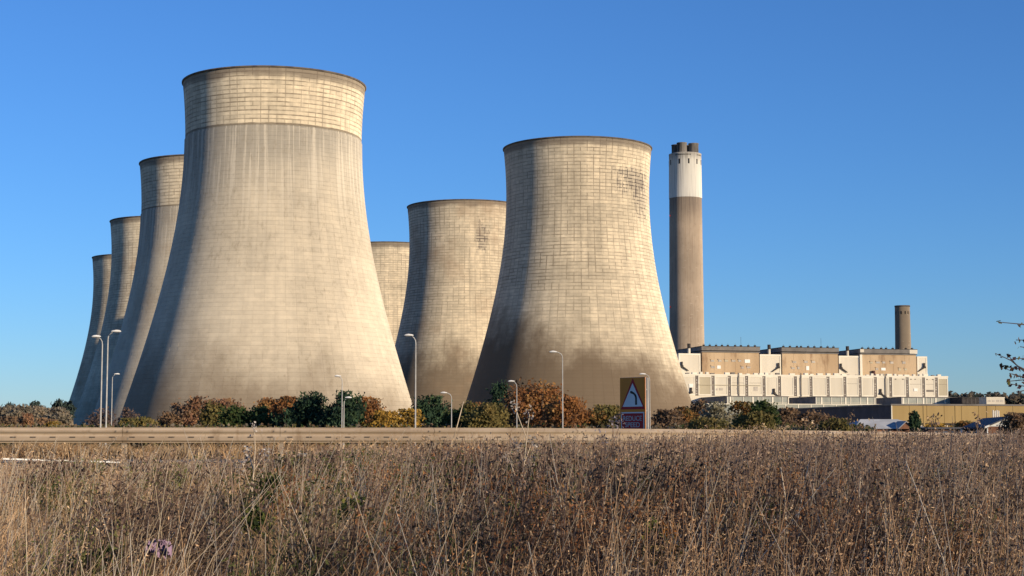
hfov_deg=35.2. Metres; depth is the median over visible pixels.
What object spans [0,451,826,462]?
road
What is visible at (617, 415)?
shrub
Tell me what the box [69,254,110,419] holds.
cooling tower
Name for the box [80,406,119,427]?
autumn tree
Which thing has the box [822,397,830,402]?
window
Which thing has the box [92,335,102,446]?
street lamp
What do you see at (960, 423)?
shrub
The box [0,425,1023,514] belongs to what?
tall seed heads
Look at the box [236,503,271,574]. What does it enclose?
leafy weed
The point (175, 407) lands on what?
autumn tree
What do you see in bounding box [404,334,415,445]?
street lamp
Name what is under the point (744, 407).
shrub
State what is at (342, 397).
street lamp
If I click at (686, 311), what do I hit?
power station chimney
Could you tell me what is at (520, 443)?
dead stalk
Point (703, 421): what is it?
shrub
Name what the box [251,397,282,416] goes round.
shrub
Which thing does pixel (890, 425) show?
grey roofed house
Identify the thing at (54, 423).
shrub
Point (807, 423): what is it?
dead stalk
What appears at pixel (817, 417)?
shrub
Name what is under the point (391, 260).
cooling tower
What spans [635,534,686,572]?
leafy weed
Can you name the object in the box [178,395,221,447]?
autumn tree
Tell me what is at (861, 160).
sky
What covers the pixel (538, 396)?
autumn tree
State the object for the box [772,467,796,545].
dead stalk
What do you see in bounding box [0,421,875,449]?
hedge bottom
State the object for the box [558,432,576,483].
dead stalk
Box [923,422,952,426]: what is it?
shrub
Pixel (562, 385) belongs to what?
street lamp
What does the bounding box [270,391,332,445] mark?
pine tree
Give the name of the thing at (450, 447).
dead stalk
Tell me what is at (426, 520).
seed heads
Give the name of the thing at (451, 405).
street lamp
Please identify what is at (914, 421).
pine tree
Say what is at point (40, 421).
shrub
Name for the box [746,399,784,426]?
autumn tree
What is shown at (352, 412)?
pine tree
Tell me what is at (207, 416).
autumn tree
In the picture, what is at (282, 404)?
autumn tree
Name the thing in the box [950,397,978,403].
dark shed
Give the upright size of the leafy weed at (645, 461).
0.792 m
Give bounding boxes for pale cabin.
[979,397,1004,403]
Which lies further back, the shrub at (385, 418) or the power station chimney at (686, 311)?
the power station chimney at (686, 311)
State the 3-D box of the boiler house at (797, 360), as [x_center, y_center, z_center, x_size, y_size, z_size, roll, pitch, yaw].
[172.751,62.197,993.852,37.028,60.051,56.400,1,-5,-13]
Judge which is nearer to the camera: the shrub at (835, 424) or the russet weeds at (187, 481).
the russet weeds at (187, 481)
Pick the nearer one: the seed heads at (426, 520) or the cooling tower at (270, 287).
the seed heads at (426, 520)
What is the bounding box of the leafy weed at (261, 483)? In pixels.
[248,472,286,534]
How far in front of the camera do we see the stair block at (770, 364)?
963.69 m
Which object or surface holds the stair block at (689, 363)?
on the turbine hall
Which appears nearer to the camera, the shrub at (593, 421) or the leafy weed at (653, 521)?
the leafy weed at (653, 521)
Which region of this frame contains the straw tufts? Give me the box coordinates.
[0,423,813,467]
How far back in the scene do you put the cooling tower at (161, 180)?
649.17 m
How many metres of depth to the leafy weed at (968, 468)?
17.88 m
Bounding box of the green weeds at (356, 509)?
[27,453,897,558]
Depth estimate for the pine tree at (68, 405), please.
438.13 m
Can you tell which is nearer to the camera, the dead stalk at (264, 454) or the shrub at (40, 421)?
the dead stalk at (264, 454)
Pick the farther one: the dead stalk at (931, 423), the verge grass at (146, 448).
the verge grass at (146, 448)
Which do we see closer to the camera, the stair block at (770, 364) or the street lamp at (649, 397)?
the street lamp at (649, 397)
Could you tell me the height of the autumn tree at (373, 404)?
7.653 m
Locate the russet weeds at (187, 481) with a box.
[20,468,339,575]
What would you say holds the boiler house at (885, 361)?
on the ground at (219, 463)
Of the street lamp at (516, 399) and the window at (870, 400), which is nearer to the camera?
the street lamp at (516, 399)
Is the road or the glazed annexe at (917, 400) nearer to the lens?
the road
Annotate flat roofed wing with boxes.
[909,427,976,444]
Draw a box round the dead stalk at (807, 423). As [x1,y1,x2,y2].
[788,416,819,494]
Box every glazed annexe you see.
[701,396,788,403]
[789,396,875,403]
[876,397,951,403]
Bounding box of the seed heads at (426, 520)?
[0,432,1023,575]
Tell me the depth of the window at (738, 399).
884.15 m
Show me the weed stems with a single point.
(692, 529)
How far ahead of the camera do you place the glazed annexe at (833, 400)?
898.66 m
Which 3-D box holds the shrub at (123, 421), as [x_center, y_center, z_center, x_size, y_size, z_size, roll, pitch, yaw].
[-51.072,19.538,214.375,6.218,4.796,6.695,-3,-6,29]
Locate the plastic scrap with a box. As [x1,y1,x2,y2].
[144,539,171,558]
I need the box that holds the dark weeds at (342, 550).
[6,435,1023,575]
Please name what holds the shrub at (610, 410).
on the ground at (219, 463)
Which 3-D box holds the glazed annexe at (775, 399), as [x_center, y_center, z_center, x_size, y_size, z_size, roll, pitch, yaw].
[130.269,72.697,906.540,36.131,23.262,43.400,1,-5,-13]
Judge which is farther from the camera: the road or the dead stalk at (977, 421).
the road
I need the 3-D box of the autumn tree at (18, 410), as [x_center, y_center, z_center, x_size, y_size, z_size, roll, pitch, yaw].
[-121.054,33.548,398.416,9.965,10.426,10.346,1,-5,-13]
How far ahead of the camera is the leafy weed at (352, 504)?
11.88 m
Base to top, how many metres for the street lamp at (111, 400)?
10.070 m
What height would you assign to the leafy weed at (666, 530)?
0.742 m
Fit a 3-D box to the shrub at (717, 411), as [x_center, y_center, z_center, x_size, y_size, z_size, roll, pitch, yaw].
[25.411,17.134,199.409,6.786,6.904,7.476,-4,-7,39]
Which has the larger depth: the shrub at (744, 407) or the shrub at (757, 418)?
the shrub at (744, 407)
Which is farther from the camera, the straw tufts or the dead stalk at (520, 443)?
the straw tufts
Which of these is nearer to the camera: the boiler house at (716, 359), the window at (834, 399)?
the window at (834, 399)
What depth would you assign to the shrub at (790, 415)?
213.15 m
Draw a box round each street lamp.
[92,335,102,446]
[105,330,120,446]
[110,373,118,443]
[334,375,342,444]
[343,396,351,444]
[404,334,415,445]
[440,392,451,427]
[508,380,516,427]
[550,351,563,444]
[639,373,650,428]
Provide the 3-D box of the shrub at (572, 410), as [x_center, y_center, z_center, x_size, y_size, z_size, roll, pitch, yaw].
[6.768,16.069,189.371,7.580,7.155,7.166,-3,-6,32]
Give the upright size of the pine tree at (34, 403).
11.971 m
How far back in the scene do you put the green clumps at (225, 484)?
13.97 m
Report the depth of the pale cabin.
879.50 m
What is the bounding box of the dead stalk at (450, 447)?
[436,401,463,498]
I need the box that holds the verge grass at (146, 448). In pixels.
[0,443,634,459]
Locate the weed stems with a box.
[0,423,1023,575]
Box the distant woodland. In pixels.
[948,391,1023,403]
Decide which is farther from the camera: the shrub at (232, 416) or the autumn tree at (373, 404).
the autumn tree at (373, 404)
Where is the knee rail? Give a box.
[3,458,119,467]
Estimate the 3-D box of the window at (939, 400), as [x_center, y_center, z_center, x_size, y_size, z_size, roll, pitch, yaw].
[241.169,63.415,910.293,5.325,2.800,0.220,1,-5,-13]
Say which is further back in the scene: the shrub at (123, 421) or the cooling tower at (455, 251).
the cooling tower at (455, 251)
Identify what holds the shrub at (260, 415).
on the ground at (219, 463)
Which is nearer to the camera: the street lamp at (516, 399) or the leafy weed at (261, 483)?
the leafy weed at (261, 483)
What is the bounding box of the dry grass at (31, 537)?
[0,436,1019,575]
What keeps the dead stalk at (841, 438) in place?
on the ground at (219, 463)
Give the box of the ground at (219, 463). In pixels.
[2,443,936,468]
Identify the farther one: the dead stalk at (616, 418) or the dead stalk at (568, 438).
the dead stalk at (568, 438)
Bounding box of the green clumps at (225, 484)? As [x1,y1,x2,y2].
[2,440,1023,575]
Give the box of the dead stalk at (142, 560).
[136,539,153,575]
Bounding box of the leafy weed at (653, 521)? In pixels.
[644,517,662,575]
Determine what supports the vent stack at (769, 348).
on the stair block at (770, 364)
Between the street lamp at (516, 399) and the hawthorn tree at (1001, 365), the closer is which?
the hawthorn tree at (1001, 365)
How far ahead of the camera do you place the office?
885.21 m
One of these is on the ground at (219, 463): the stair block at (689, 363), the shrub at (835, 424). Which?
the shrub at (835, 424)
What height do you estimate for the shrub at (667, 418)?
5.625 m
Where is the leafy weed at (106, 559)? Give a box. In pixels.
[61,542,132,575]
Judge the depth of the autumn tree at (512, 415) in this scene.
205.16 m
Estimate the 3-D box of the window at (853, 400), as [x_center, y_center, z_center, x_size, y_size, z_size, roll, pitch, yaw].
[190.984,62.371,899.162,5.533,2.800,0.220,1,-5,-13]
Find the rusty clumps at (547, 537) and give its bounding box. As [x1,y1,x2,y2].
[213,442,1021,575]
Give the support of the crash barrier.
on the ground at (219, 463)
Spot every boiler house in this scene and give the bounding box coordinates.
[676,345,759,373]
[758,344,838,374]
[837,345,917,375]
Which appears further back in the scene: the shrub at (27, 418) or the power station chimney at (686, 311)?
the power station chimney at (686, 311)
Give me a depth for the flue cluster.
299.07 m
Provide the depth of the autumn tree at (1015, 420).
228.45 m
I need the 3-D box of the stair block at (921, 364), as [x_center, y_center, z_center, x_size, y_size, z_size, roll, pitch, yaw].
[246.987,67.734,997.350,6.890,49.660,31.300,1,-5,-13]
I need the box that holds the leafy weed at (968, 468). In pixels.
[915,456,1023,482]
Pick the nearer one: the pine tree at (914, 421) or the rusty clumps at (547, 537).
the rusty clumps at (547, 537)
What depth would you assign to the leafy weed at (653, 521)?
10.29 m
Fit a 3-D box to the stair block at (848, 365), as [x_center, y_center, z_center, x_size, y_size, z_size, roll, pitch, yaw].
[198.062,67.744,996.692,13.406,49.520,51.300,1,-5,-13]
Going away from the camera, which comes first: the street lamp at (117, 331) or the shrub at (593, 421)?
the street lamp at (117, 331)
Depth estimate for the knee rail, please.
29.84 m
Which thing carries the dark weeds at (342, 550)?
on the ground at (219, 463)
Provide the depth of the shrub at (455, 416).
188.00 m
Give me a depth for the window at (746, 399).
885.23 m
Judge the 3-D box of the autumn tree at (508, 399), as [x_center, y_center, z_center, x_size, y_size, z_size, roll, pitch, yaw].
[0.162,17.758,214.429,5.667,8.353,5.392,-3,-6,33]
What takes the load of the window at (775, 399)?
in the glazed annexe at (775, 399)
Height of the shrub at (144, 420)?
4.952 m
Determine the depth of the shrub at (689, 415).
198.35 m
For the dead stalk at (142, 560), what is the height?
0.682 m
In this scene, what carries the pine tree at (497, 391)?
on the ground at (219, 463)
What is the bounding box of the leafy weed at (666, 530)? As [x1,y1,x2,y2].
[660,521,677,571]
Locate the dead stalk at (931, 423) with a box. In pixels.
[909,412,943,505]
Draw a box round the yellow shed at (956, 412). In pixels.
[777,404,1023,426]
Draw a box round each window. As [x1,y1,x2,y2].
[733,397,742,401]
[743,397,751,401]
[763,397,771,401]
[773,397,781,401]
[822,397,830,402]
[832,397,840,402]
[851,398,859,402]
[861,398,866,402]
[868,398,873,402]
[908,398,916,402]
[937,398,944,402]
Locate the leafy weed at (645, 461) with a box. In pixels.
[606,454,682,469]
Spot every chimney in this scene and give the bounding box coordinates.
[669,142,703,349]
[894,305,910,348]
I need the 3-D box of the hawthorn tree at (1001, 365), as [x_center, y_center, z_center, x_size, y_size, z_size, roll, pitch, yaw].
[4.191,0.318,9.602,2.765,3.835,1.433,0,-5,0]
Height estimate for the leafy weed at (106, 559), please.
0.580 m
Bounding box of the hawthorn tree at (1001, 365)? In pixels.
[995,320,1023,392]
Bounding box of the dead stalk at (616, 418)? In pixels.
[595,413,626,473]
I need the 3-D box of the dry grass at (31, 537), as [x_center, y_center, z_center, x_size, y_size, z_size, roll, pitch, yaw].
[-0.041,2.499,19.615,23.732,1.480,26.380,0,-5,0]
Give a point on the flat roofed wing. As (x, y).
(956, 429)
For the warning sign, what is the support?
on the ground at (219, 463)
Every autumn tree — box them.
[0,403,15,417]
[2,403,41,420]
[26,405,55,416]
[33,406,73,427]
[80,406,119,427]
[112,407,139,426]
[165,401,191,444]
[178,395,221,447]
[197,400,224,444]
[215,397,247,410]
[275,396,297,446]
[358,396,386,443]
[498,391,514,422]
[503,377,583,446]
[505,387,531,422]
[686,399,709,415]
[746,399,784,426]
[996,412,1023,441]
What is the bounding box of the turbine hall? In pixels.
[683,372,947,402]
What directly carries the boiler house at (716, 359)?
on the ground at (219, 463)
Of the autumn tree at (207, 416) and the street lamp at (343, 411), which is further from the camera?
the autumn tree at (207, 416)
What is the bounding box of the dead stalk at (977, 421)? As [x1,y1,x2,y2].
[962,411,991,510]
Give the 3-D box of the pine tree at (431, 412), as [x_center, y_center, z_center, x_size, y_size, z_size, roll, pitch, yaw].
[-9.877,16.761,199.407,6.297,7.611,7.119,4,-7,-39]
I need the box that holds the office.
[698,403,875,417]
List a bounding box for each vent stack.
[767,345,770,353]
[846,346,848,355]
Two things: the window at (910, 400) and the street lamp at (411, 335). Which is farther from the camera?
the window at (910, 400)
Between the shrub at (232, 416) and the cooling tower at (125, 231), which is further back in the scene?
the cooling tower at (125, 231)
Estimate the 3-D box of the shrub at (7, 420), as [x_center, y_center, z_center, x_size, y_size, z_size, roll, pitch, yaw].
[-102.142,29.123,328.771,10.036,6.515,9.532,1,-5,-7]
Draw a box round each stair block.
[677,353,700,373]
[759,354,780,374]
[838,356,859,374]
[916,356,927,375]
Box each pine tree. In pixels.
[29,400,41,406]
[50,398,76,418]
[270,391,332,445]
[314,389,370,447]
[410,394,453,444]
[484,380,510,405]
[907,410,921,431]
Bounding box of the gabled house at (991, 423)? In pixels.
[964,416,1011,446]
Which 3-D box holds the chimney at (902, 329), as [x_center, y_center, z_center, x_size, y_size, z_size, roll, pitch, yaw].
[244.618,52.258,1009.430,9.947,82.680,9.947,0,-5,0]
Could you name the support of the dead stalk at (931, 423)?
on the ground at (219, 463)
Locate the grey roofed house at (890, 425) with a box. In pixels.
[849,419,922,445]
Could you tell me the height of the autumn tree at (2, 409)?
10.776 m
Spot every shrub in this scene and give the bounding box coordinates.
[0,415,19,425]
[15,412,33,443]
[34,417,66,443]
[45,421,61,444]
[114,418,138,449]
[128,416,160,445]
[153,409,185,448]
[214,404,250,446]
[241,405,283,447]
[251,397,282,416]
[361,410,405,446]
[391,408,435,447]
[436,408,470,445]
[459,400,478,415]
[459,402,513,445]
[538,395,596,444]
[579,408,606,444]
[586,404,619,428]
[611,412,660,428]
[650,409,687,444]
[673,406,701,423]
[676,416,733,443]
[698,399,740,424]
[727,400,752,417]
[728,410,787,442]
[777,406,811,442]
[797,409,837,425]
[803,417,853,444]
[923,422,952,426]
[950,420,972,426]
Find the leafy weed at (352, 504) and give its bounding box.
[333,492,381,540]
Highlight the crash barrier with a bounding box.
[0,427,1003,469]
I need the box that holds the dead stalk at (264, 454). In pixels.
[235,421,270,509]
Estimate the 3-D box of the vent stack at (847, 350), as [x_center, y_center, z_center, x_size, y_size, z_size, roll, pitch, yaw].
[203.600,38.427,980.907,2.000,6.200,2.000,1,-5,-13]
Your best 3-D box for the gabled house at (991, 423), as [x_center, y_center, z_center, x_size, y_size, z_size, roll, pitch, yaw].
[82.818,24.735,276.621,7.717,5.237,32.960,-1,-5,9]
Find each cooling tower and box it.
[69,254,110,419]
[73,216,140,426]
[89,154,183,425]
[117,65,411,424]
[371,241,408,344]
[395,199,505,411]
[466,136,691,418]
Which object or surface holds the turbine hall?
on the ground at (219, 463)
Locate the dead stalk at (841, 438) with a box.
[838,410,869,506]
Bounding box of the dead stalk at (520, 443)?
[502,401,536,507]
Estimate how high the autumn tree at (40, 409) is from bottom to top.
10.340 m
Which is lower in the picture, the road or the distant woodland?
the road
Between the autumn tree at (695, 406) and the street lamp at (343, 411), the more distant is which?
the autumn tree at (695, 406)
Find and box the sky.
[0,0,1023,407]
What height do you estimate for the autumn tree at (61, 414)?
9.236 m
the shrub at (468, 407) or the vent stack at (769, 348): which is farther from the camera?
the vent stack at (769, 348)
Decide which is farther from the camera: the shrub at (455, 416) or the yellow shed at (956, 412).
the yellow shed at (956, 412)
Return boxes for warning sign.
[620,377,648,448]
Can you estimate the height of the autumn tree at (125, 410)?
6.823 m
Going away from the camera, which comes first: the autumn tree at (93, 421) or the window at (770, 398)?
the autumn tree at (93, 421)
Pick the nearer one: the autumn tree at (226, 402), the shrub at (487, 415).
the shrub at (487, 415)
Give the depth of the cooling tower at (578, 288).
606.94 m
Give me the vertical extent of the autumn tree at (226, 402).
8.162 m

